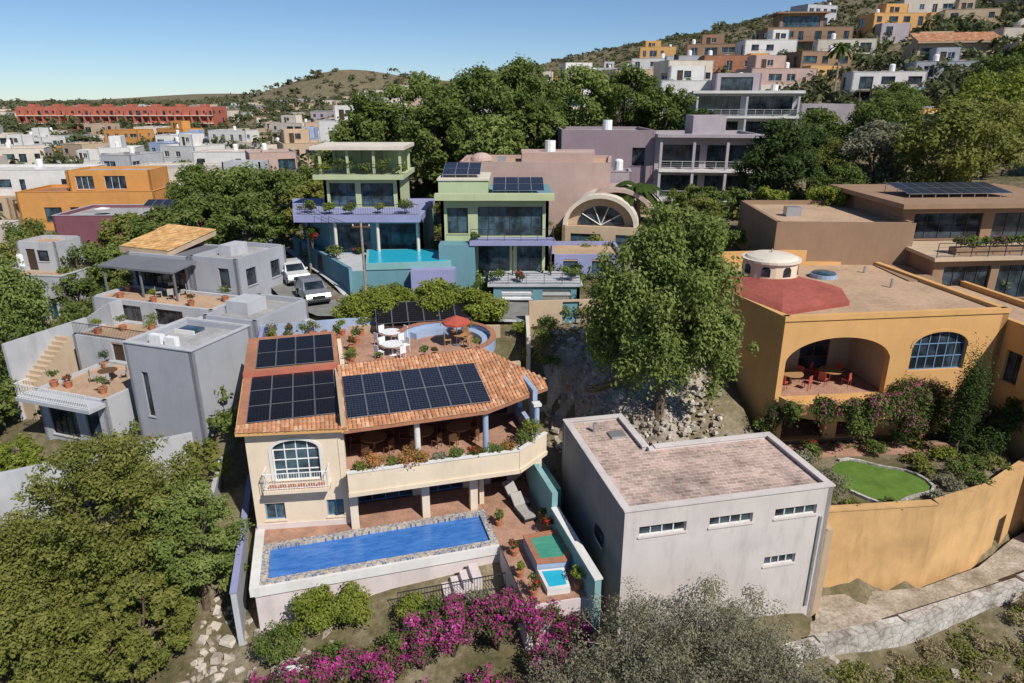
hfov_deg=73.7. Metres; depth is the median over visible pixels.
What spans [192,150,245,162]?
walls
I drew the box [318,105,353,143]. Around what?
walls
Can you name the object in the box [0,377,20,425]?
garden tree
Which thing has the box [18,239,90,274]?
roof
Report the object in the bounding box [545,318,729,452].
construction rubble
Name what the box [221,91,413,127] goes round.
windows
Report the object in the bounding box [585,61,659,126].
broadleaf tree
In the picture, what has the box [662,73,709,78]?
windows
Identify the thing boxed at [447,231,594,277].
sills
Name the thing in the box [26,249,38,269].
doors
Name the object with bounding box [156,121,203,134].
walls
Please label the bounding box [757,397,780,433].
cypress tree
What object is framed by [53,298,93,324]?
garden tree
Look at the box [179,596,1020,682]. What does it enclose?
boulders
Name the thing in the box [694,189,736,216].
garden tree
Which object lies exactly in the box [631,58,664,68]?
walls
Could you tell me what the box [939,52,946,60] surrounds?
doors
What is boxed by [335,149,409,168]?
pavilion wall
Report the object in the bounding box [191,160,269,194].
walls
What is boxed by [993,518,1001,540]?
doors
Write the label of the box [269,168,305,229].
broadleaf tree
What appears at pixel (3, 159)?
walls
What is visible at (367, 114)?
broadleaf tree
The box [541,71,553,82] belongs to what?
walls
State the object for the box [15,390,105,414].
balcony slab
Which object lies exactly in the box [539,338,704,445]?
gravel slope
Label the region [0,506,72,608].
mesquite tree
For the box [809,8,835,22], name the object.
windows
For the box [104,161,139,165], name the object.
windows
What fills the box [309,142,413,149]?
pavilion roof
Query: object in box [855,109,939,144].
walls
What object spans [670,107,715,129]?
broadleaf tree
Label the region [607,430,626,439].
roof hatch
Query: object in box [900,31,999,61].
walls
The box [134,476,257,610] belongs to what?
mesquite tree
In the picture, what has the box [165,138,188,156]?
windows
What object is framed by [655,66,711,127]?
walls
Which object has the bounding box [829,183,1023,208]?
roof slab
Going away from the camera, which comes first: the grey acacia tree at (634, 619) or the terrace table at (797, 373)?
the grey acacia tree at (634, 619)
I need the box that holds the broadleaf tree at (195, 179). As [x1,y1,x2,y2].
[166,160,240,219]
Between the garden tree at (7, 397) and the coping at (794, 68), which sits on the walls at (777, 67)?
the coping at (794, 68)
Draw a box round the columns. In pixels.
[333,222,419,257]
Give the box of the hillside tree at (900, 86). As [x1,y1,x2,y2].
[869,80,935,107]
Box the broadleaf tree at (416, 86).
[377,70,472,186]
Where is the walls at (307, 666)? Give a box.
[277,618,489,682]
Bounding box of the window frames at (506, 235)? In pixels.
[447,207,610,276]
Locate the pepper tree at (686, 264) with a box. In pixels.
[581,196,758,421]
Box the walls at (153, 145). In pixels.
[148,132,200,151]
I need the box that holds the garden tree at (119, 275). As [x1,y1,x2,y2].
[107,269,131,288]
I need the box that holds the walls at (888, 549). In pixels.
[811,468,1023,615]
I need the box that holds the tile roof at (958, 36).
[909,31,1000,41]
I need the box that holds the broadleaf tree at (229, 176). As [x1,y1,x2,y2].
[207,160,280,241]
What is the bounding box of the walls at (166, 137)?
[154,134,178,141]
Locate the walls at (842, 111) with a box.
[688,73,855,130]
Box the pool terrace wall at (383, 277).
[351,269,410,294]
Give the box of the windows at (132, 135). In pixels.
[106,133,149,143]
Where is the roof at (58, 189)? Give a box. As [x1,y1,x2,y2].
[33,168,152,191]
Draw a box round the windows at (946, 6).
[919,4,952,11]
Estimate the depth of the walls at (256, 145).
213.25 m
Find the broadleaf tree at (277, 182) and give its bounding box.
[240,164,306,243]
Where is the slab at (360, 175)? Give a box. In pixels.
[313,167,414,179]
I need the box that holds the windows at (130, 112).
[19,110,226,128]
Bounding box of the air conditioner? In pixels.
[148,332,179,346]
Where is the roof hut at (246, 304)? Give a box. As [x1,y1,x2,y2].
[225,293,266,315]
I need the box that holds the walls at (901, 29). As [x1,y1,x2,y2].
[856,4,926,45]
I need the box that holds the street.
[239,226,532,321]
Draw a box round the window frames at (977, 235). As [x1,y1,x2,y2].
[913,212,1023,296]
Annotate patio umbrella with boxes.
[441,315,470,345]
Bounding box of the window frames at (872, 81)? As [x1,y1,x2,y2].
[842,76,921,99]
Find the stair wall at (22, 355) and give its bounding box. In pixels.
[1,317,87,419]
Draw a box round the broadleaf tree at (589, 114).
[545,62,619,125]
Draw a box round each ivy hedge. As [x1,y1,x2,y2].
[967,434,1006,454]
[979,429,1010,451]
[982,423,1012,440]
[987,416,1014,433]
[989,410,1023,433]
[998,405,1023,422]
[999,400,1023,413]
[1006,396,1020,409]
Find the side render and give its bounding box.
[561,422,624,640]
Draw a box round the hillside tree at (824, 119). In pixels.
[793,106,849,146]
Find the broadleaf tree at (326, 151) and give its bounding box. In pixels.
[309,120,367,158]
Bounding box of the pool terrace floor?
[327,253,406,270]
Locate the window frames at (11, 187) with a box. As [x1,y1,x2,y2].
[0,179,66,189]
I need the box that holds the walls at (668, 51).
[638,41,676,57]
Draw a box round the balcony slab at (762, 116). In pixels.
[727,116,798,117]
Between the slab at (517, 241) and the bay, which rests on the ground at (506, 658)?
the bay
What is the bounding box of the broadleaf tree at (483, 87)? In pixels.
[428,61,518,151]
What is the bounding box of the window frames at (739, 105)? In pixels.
[699,77,833,134]
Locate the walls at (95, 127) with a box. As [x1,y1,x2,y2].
[83,123,119,134]
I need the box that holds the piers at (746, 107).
[696,93,800,130]
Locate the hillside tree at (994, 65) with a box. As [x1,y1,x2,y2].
[973,52,1023,77]
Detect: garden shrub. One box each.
[794,448,818,463]
[800,438,820,449]
[803,442,822,461]
[817,467,854,498]
[828,438,842,450]
[831,490,838,501]
[839,497,864,505]
[861,437,887,454]
[880,496,902,509]
[883,428,912,448]
[902,449,928,462]
[911,460,937,475]
[926,489,944,498]
[928,444,959,461]
[934,469,966,491]
[943,457,977,477]
[958,453,993,471]
[959,468,995,485]
[962,436,1000,460]
[968,424,1007,452]
[980,452,1014,471]
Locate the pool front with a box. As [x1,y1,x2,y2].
[411,267,456,297]
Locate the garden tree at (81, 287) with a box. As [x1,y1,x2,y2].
[50,273,102,318]
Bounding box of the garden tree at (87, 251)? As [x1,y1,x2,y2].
[56,242,114,281]
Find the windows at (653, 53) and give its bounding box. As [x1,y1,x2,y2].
[643,43,663,56]
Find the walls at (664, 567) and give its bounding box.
[562,418,833,640]
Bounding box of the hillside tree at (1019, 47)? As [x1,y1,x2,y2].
[1009,41,1023,63]
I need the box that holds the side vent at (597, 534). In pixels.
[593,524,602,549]
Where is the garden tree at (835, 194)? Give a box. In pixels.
[803,185,849,206]
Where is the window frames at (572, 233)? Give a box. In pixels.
[570,233,630,241]
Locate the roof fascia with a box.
[434,184,554,200]
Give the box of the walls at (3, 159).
[0,155,8,163]
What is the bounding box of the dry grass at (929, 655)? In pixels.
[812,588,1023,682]
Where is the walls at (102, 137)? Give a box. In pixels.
[88,135,104,141]
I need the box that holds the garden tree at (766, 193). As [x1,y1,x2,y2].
[736,185,789,208]
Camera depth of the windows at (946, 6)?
182.42 m
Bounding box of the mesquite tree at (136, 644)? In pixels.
[58,567,201,682]
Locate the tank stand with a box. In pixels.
[14,266,27,270]
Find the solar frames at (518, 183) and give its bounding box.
[442,162,543,190]
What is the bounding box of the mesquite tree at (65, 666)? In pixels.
[0,579,115,682]
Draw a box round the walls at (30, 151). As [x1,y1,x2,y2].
[0,146,53,163]
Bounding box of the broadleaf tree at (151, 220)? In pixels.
[126,204,178,239]
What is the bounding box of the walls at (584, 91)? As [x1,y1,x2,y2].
[539,89,589,108]
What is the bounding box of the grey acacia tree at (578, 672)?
[524,636,622,682]
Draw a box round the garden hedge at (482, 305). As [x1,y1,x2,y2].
[328,277,509,337]
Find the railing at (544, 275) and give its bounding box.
[470,226,580,280]
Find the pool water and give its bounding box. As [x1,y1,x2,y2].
[369,249,448,262]
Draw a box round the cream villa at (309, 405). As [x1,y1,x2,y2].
[234,299,600,650]
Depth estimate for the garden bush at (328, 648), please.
29.60 m
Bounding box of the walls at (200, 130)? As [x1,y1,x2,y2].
[188,129,208,141]
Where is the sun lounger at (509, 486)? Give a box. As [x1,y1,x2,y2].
[502,479,530,506]
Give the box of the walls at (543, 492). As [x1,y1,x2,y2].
[529,463,601,652]
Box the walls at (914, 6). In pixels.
[895,0,955,27]
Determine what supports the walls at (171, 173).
on the ground at (506, 658)
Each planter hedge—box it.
[952,236,969,246]
[965,234,980,246]
[980,235,993,245]
[991,235,1009,246]
[1006,234,1023,245]
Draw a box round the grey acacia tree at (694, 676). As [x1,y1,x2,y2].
[613,639,730,682]
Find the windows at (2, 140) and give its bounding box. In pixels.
[0,138,5,143]
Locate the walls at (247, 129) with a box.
[228,128,267,137]
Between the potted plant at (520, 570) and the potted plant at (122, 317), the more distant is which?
the potted plant at (122, 317)
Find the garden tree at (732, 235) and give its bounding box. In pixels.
[703,215,740,246]
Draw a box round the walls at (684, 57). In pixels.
[665,56,699,59]
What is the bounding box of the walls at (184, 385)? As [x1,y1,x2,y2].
[34,242,308,444]
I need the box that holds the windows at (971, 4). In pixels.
[951,3,994,24]
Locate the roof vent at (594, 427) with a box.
[593,422,596,432]
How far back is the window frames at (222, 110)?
334.44 m
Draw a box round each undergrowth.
[0,155,1020,637]
[13,160,980,646]
[327,668,806,682]
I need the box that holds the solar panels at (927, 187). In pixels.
[888,182,1012,193]
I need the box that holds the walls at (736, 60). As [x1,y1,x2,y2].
[700,55,754,73]
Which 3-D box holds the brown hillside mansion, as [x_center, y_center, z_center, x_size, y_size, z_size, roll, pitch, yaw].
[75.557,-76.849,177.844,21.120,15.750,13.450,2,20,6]
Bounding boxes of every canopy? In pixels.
[655,133,766,137]
[692,90,805,93]
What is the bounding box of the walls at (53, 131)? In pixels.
[26,131,67,134]
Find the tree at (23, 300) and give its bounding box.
[0,251,56,384]
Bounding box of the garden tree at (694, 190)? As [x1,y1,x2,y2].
[674,184,715,202]
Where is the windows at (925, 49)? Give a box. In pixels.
[912,48,973,58]
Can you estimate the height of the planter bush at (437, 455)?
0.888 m
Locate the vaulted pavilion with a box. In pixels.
[562,183,658,249]
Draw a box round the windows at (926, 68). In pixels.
[924,52,956,82]
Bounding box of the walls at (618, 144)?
[556,126,760,201]
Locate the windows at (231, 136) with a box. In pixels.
[213,134,249,147]
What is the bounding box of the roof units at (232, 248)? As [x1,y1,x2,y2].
[218,241,247,255]
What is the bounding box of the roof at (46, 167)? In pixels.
[0,166,87,168]
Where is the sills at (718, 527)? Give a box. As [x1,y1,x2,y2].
[637,513,817,568]
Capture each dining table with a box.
[350,427,394,459]
[399,421,441,451]
[437,416,478,447]
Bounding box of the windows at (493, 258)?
[448,207,609,275]
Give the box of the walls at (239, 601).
[230,509,248,645]
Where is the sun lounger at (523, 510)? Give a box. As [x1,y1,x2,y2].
[510,491,536,523]
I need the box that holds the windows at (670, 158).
[632,145,752,195]
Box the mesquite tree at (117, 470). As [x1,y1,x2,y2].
[10,423,209,602]
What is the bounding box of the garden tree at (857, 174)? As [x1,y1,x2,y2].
[806,160,868,194]
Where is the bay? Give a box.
[439,241,476,292]
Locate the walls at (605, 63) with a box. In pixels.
[595,62,616,70]
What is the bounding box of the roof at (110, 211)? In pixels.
[69,207,200,214]
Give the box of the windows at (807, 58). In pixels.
[786,56,847,75]
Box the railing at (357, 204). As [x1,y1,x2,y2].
[296,164,418,214]
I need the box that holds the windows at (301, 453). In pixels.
[266,407,505,517]
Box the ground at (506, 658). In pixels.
[0,0,1023,682]
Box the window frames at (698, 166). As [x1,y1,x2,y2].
[631,145,750,196]
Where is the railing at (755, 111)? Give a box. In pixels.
[697,109,798,115]
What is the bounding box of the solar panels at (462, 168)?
[443,162,543,189]
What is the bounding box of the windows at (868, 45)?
[847,43,871,55]
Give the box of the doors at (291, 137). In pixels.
[289,133,294,142]
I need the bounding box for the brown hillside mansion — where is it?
[756,11,854,50]
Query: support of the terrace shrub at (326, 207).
on the eave slab
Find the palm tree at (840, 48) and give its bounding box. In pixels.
[824,42,854,90]
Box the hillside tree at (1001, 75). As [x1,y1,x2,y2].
[936,70,1023,143]
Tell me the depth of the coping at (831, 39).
149.35 m
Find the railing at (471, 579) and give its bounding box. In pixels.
[397,572,505,601]
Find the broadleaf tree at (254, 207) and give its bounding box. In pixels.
[220,190,288,242]
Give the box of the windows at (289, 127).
[274,118,304,137]
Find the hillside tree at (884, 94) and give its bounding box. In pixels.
[845,89,925,123]
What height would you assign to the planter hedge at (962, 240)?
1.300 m
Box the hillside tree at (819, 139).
[780,123,842,197]
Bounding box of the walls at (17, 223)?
[0,221,20,258]
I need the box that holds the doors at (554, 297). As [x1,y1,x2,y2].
[502,290,570,301]
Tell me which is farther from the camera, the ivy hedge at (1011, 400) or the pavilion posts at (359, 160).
the pavilion posts at (359, 160)
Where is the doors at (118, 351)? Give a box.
[112,343,125,360]
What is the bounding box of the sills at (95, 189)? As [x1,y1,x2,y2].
[46,189,127,222]
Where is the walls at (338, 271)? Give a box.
[293,176,433,294]
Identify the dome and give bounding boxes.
[1013,18,1023,26]
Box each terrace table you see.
[87,362,127,385]
[154,282,187,299]
[783,365,812,390]
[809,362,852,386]
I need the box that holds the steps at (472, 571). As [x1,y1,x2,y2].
[441,562,482,599]
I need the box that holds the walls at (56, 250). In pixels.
[10,235,114,319]
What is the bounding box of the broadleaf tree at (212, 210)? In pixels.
[167,192,246,244]
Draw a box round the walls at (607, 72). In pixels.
[602,69,652,80]
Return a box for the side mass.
[542,460,560,509]
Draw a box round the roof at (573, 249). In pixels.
[502,245,615,294]
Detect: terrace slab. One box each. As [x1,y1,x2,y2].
[488,271,582,286]
[906,240,1023,261]
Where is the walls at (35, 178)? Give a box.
[0,164,107,219]
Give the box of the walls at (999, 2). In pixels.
[991,0,1023,8]
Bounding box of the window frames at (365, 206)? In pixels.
[329,183,416,251]
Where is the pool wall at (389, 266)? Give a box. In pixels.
[366,249,450,269]
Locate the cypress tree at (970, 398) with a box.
[941,332,998,455]
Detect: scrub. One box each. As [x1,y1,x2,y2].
[535,0,987,75]
[812,603,1023,682]
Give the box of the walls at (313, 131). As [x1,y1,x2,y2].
[305,127,317,139]
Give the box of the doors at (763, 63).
[761,59,765,67]
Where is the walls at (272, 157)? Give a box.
[245,149,297,171]
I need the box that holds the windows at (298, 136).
[278,134,314,171]
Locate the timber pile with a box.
[583,376,629,393]
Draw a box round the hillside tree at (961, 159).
[888,95,1022,181]
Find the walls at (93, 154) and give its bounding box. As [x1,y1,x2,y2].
[57,149,99,163]
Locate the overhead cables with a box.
[274,199,358,224]
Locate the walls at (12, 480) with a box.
[0,432,222,555]
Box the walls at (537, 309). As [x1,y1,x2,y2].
[525,299,599,369]
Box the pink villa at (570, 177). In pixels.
[460,140,611,235]
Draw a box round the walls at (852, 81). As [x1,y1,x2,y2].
[840,71,927,101]
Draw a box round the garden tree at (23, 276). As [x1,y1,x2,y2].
[0,268,49,323]
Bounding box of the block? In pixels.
[437,172,490,192]
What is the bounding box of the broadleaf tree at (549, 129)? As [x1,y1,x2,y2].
[511,100,566,154]
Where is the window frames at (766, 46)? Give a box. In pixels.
[741,33,785,52]
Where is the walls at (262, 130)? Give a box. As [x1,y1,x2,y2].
[256,122,269,136]
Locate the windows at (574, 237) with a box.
[571,233,639,249]
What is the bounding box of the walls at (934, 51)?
[904,47,983,79]
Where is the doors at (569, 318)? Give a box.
[562,302,578,322]
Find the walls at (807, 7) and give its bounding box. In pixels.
[790,4,837,24]
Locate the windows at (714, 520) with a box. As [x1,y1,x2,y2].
[639,505,813,562]
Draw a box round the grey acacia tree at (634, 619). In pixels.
[565,576,700,682]
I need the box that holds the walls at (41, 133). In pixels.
[31,128,65,146]
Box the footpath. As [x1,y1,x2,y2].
[806,533,1023,637]
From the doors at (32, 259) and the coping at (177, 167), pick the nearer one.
the doors at (32, 259)
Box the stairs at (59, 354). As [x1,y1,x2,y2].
[18,299,124,419]
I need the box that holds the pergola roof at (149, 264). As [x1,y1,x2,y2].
[97,255,196,273]
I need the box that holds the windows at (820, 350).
[798,332,1022,430]
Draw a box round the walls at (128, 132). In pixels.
[103,129,154,147]
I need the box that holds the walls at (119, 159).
[100,152,164,165]
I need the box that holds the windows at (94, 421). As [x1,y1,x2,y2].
[51,259,278,439]
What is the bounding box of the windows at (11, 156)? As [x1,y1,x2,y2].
[3,153,47,161]
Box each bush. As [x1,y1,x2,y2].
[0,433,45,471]
[245,669,274,682]
[248,618,308,665]
[266,651,329,682]
[287,583,345,636]
[305,639,347,675]
[307,644,366,682]
[334,580,375,630]
[347,644,400,682]
[352,460,370,470]
[356,642,385,679]
[361,450,385,470]
[379,626,420,679]
[386,454,405,465]
[390,609,453,675]
[393,589,425,621]
[395,444,430,467]
[411,452,429,464]
[415,594,443,627]
[416,676,431,682]
[422,600,481,657]
[432,451,446,459]
[440,591,467,616]
[448,446,464,457]
[461,662,525,682]
[464,586,492,609]
[466,445,482,456]
[466,590,524,650]
[482,442,503,452]
[492,586,518,610]
[500,440,516,450]
[506,592,564,652]
[515,429,535,444]
[517,416,542,437]
[521,645,573,682]
[548,611,602,653]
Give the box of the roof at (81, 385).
[46,245,292,398]
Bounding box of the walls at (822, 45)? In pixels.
[812,39,877,65]
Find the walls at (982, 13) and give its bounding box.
[934,0,1001,24]
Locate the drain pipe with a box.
[804,516,821,605]
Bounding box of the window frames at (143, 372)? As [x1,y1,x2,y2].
[49,259,279,440]
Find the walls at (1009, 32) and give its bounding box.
[989,27,1023,42]
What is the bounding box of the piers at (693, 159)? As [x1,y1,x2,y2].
[656,137,761,199]
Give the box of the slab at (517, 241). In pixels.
[470,237,555,245]
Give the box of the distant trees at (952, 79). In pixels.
[0,0,1023,219]
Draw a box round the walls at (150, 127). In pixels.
[133,126,170,133]
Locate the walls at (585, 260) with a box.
[440,201,623,301]
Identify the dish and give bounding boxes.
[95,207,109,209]
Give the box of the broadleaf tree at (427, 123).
[391,91,477,203]
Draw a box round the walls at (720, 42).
[685,34,735,55]
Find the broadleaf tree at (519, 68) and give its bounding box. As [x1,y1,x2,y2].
[482,54,568,145]
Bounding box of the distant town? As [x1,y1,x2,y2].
[0,85,439,127]
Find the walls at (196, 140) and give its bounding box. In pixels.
[159,133,225,162]
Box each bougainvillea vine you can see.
[767,405,795,434]
[781,399,804,426]
[809,394,840,431]
[830,396,867,433]
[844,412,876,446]
[860,390,891,435]
[874,387,913,428]
[884,405,928,439]
[890,378,935,432]
[893,374,938,407]
[898,405,934,445]
[920,377,953,410]
[920,394,942,411]
[922,388,957,424]
[922,396,955,435]
[970,400,1006,431]
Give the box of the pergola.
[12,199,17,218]
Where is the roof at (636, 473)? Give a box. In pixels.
[573,420,819,505]
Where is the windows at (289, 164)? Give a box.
[278,159,295,169]
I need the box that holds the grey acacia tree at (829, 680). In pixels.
[792,675,845,682]
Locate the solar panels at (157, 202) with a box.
[143,199,180,205]
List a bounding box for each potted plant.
[45,369,58,387]
[61,373,72,387]
[89,318,103,333]
[92,376,108,393]
[97,349,108,367]
[111,278,128,297]
[113,314,127,331]
[120,273,134,290]
[141,313,157,329]
[142,316,155,328]
[147,288,156,301]
[185,293,194,306]
[218,285,229,301]
[263,328,276,336]
[265,322,277,335]
[281,330,294,335]
[285,323,292,332]
[296,321,309,332]
[306,320,321,332]
[332,323,340,341]
[335,319,345,335]
[342,349,358,363]
[347,336,356,347]
[348,347,355,360]
[350,328,360,343]
[353,317,366,335]
[373,351,382,360]
[418,345,428,355]
[430,346,437,353]
[465,321,472,337]
[470,337,480,348]
[494,508,503,526]
[507,538,519,556]
[515,560,525,577]
[527,572,541,597]
[538,507,546,523]
[541,516,552,530]
[570,565,585,589]
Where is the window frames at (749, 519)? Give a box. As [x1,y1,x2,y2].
[639,504,815,564]
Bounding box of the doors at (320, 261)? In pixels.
[300,242,322,270]
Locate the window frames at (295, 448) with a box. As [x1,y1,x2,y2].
[265,407,506,518]
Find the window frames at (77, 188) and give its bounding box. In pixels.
[44,177,120,220]
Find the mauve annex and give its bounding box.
[610,159,631,183]
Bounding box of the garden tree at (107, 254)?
[89,243,130,284]
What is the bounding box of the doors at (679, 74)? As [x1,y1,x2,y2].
[677,70,682,79]
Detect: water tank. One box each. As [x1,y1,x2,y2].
[16,253,24,265]
[35,159,43,166]
[129,147,134,152]
[197,158,203,164]
[261,143,266,149]
[603,120,611,129]
[770,84,778,90]
[889,64,895,70]
[933,54,939,60]
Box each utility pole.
[297,203,311,271]
[351,221,370,292]
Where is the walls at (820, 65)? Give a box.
[783,51,853,83]
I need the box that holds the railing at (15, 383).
[13,322,144,409]
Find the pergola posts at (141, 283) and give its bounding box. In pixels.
[102,267,178,301]
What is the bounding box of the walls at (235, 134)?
[208,129,259,148]
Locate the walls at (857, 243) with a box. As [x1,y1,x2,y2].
[736,193,1023,297]
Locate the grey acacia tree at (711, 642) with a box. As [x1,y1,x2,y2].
[643,571,791,682]
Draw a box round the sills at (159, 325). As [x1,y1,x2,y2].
[53,274,281,442]
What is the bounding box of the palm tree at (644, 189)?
[616,180,664,218]
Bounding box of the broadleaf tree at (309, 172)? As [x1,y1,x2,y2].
[297,151,332,193]
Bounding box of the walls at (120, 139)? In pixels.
[97,135,144,163]
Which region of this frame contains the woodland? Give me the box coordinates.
[0,21,726,115]
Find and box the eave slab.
[292,198,434,221]
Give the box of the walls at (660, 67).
[653,60,713,79]
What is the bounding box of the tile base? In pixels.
[909,34,1002,42]
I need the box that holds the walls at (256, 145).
[236,141,272,148]
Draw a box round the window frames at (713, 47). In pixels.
[697,38,734,52]
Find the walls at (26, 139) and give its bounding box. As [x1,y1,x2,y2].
[0,134,45,146]
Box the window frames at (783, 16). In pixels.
[757,16,848,47]
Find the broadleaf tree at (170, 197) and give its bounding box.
[164,162,225,209]
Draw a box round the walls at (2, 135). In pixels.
[0,133,22,143]
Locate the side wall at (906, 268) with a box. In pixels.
[873,264,942,283]
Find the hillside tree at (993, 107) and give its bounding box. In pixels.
[921,91,1023,181]
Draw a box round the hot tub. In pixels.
[523,529,571,595]
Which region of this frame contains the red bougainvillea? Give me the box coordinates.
[304,224,320,247]
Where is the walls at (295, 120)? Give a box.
[270,115,304,140]
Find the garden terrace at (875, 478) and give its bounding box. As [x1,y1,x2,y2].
[786,440,1013,504]
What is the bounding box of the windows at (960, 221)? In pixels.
[914,212,1023,295]
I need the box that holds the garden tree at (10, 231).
[1,216,58,247]
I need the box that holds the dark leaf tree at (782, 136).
[730,115,826,195]
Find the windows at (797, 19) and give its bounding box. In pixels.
[757,16,848,48]
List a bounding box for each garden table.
[373,324,407,343]
[374,336,409,357]
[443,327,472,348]
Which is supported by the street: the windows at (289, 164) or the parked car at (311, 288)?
the parked car at (311, 288)
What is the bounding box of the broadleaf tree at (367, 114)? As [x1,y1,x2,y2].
[327,90,412,163]
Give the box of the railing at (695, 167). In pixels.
[657,161,746,199]
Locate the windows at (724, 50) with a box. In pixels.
[691,38,734,54]
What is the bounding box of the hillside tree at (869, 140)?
[837,117,913,183]
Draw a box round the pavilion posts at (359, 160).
[317,148,409,174]
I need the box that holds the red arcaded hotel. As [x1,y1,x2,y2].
[15,104,228,128]
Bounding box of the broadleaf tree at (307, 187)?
[279,179,324,231]
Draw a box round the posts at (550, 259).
[512,246,551,274]
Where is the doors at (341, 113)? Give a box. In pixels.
[339,110,343,119]
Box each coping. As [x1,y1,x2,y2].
[0,164,105,169]
[0,220,19,224]
[10,146,49,148]
[10,261,92,276]
[17,183,175,191]
[51,204,143,215]
[98,145,143,147]
[100,151,157,154]
[121,317,250,351]
[132,163,221,167]
[158,143,222,146]
[193,149,251,151]
[217,129,249,130]
[229,473,250,593]
[245,148,296,152]
[551,506,602,580]
[563,413,835,512]
[657,60,714,61]
[660,80,711,80]
[737,68,817,69]
[814,38,877,41]
[826,458,1023,529]
[842,71,914,73]
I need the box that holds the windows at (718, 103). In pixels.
[698,77,835,136]
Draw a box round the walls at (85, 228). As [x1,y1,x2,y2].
[52,205,226,246]
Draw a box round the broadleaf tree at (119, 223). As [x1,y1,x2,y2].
[96,211,141,245]
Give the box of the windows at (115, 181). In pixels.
[45,176,126,221]
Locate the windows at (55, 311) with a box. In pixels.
[38,251,58,318]
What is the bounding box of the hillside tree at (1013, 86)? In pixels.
[941,66,1023,177]
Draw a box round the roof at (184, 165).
[148,165,221,166]
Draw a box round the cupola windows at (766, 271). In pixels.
[742,262,798,277]
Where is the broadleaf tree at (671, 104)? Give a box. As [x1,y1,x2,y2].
[633,84,698,129]
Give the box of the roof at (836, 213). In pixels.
[753,205,1002,221]
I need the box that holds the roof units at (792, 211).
[783,206,801,216]
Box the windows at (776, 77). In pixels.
[767,60,807,95]
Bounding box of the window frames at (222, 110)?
[19,110,226,127]
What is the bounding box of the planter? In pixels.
[948,245,1023,254]
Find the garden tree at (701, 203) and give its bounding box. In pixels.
[678,194,724,222]
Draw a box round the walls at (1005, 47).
[1003,42,1023,54]
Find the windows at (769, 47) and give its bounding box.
[741,34,785,54]
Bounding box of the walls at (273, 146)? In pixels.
[267,144,276,148]
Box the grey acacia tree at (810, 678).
[707,617,839,682]
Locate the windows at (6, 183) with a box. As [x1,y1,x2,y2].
[0,179,66,210]
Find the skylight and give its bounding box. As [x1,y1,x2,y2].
[174,325,204,334]
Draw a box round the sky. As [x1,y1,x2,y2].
[0,0,826,100]
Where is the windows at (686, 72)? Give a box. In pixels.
[669,71,690,123]
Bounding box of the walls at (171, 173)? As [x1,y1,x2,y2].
[136,163,221,185]
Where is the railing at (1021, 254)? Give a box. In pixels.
[936,241,1023,257]
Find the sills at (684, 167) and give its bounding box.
[642,166,747,197]
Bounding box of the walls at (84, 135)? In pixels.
[65,134,94,141]
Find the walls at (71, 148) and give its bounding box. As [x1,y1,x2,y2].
[61,142,108,158]
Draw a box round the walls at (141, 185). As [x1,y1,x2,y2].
[15,166,170,229]
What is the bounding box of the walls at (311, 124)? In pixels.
[304,122,318,130]
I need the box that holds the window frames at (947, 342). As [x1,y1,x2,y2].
[799,332,1017,431]
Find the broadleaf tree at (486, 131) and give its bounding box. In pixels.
[448,111,528,160]
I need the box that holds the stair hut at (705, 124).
[684,115,726,133]
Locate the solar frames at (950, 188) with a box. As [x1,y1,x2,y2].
[887,182,1000,193]
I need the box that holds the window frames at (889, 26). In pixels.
[858,7,923,35]
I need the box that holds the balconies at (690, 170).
[655,168,752,201]
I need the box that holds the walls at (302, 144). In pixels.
[276,129,319,165]
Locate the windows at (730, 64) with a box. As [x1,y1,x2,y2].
[726,61,746,70]
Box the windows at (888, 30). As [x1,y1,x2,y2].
[858,7,922,35]
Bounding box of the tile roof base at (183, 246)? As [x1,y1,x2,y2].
[119,230,215,254]
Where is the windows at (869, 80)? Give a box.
[843,76,921,99]
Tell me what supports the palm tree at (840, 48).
on the ground at (506, 658)
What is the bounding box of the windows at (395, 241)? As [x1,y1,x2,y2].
[309,184,415,250]
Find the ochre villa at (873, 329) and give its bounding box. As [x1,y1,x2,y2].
[709,249,1023,521]
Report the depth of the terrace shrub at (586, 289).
52.20 m
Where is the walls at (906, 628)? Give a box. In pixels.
[716,572,1023,680]
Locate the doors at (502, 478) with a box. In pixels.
[491,476,506,481]
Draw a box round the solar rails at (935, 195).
[884,184,1012,197]
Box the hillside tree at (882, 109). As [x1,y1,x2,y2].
[840,94,928,144]
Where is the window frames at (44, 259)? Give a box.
[37,250,52,318]
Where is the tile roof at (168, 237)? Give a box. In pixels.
[119,224,215,250]
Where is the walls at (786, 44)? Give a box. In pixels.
[735,30,797,54]
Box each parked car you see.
[281,258,309,284]
[294,274,330,303]
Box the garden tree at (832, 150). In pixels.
[805,137,858,198]
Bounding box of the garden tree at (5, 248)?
[0,227,40,263]
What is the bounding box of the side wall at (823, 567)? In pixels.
[812,523,832,615]
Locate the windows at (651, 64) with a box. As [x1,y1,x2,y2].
[635,62,653,66]
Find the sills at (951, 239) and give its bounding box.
[913,238,1023,298]
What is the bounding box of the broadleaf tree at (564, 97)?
[509,74,574,139]
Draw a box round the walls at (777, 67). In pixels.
[735,55,817,91]
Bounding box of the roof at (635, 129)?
[565,129,738,133]
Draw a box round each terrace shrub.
[297,199,316,212]
[317,159,333,173]
[322,201,335,213]
[325,244,343,257]
[333,156,356,172]
[342,202,357,213]
[353,247,364,253]
[357,162,370,173]
[358,283,375,294]
[373,157,391,173]
[374,202,384,213]
[383,282,403,288]
[392,162,407,173]
[397,198,414,213]
[432,237,440,249]
[446,282,463,291]
[469,232,479,238]
[487,268,505,279]
[509,319,525,337]
[514,269,524,281]
[521,347,544,369]
[533,324,554,346]
[537,314,559,329]
[539,354,562,372]
[561,305,575,317]
[562,265,579,279]
[568,262,583,276]
[572,301,595,321]
[579,283,593,298]
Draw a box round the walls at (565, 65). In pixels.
[560,62,592,81]

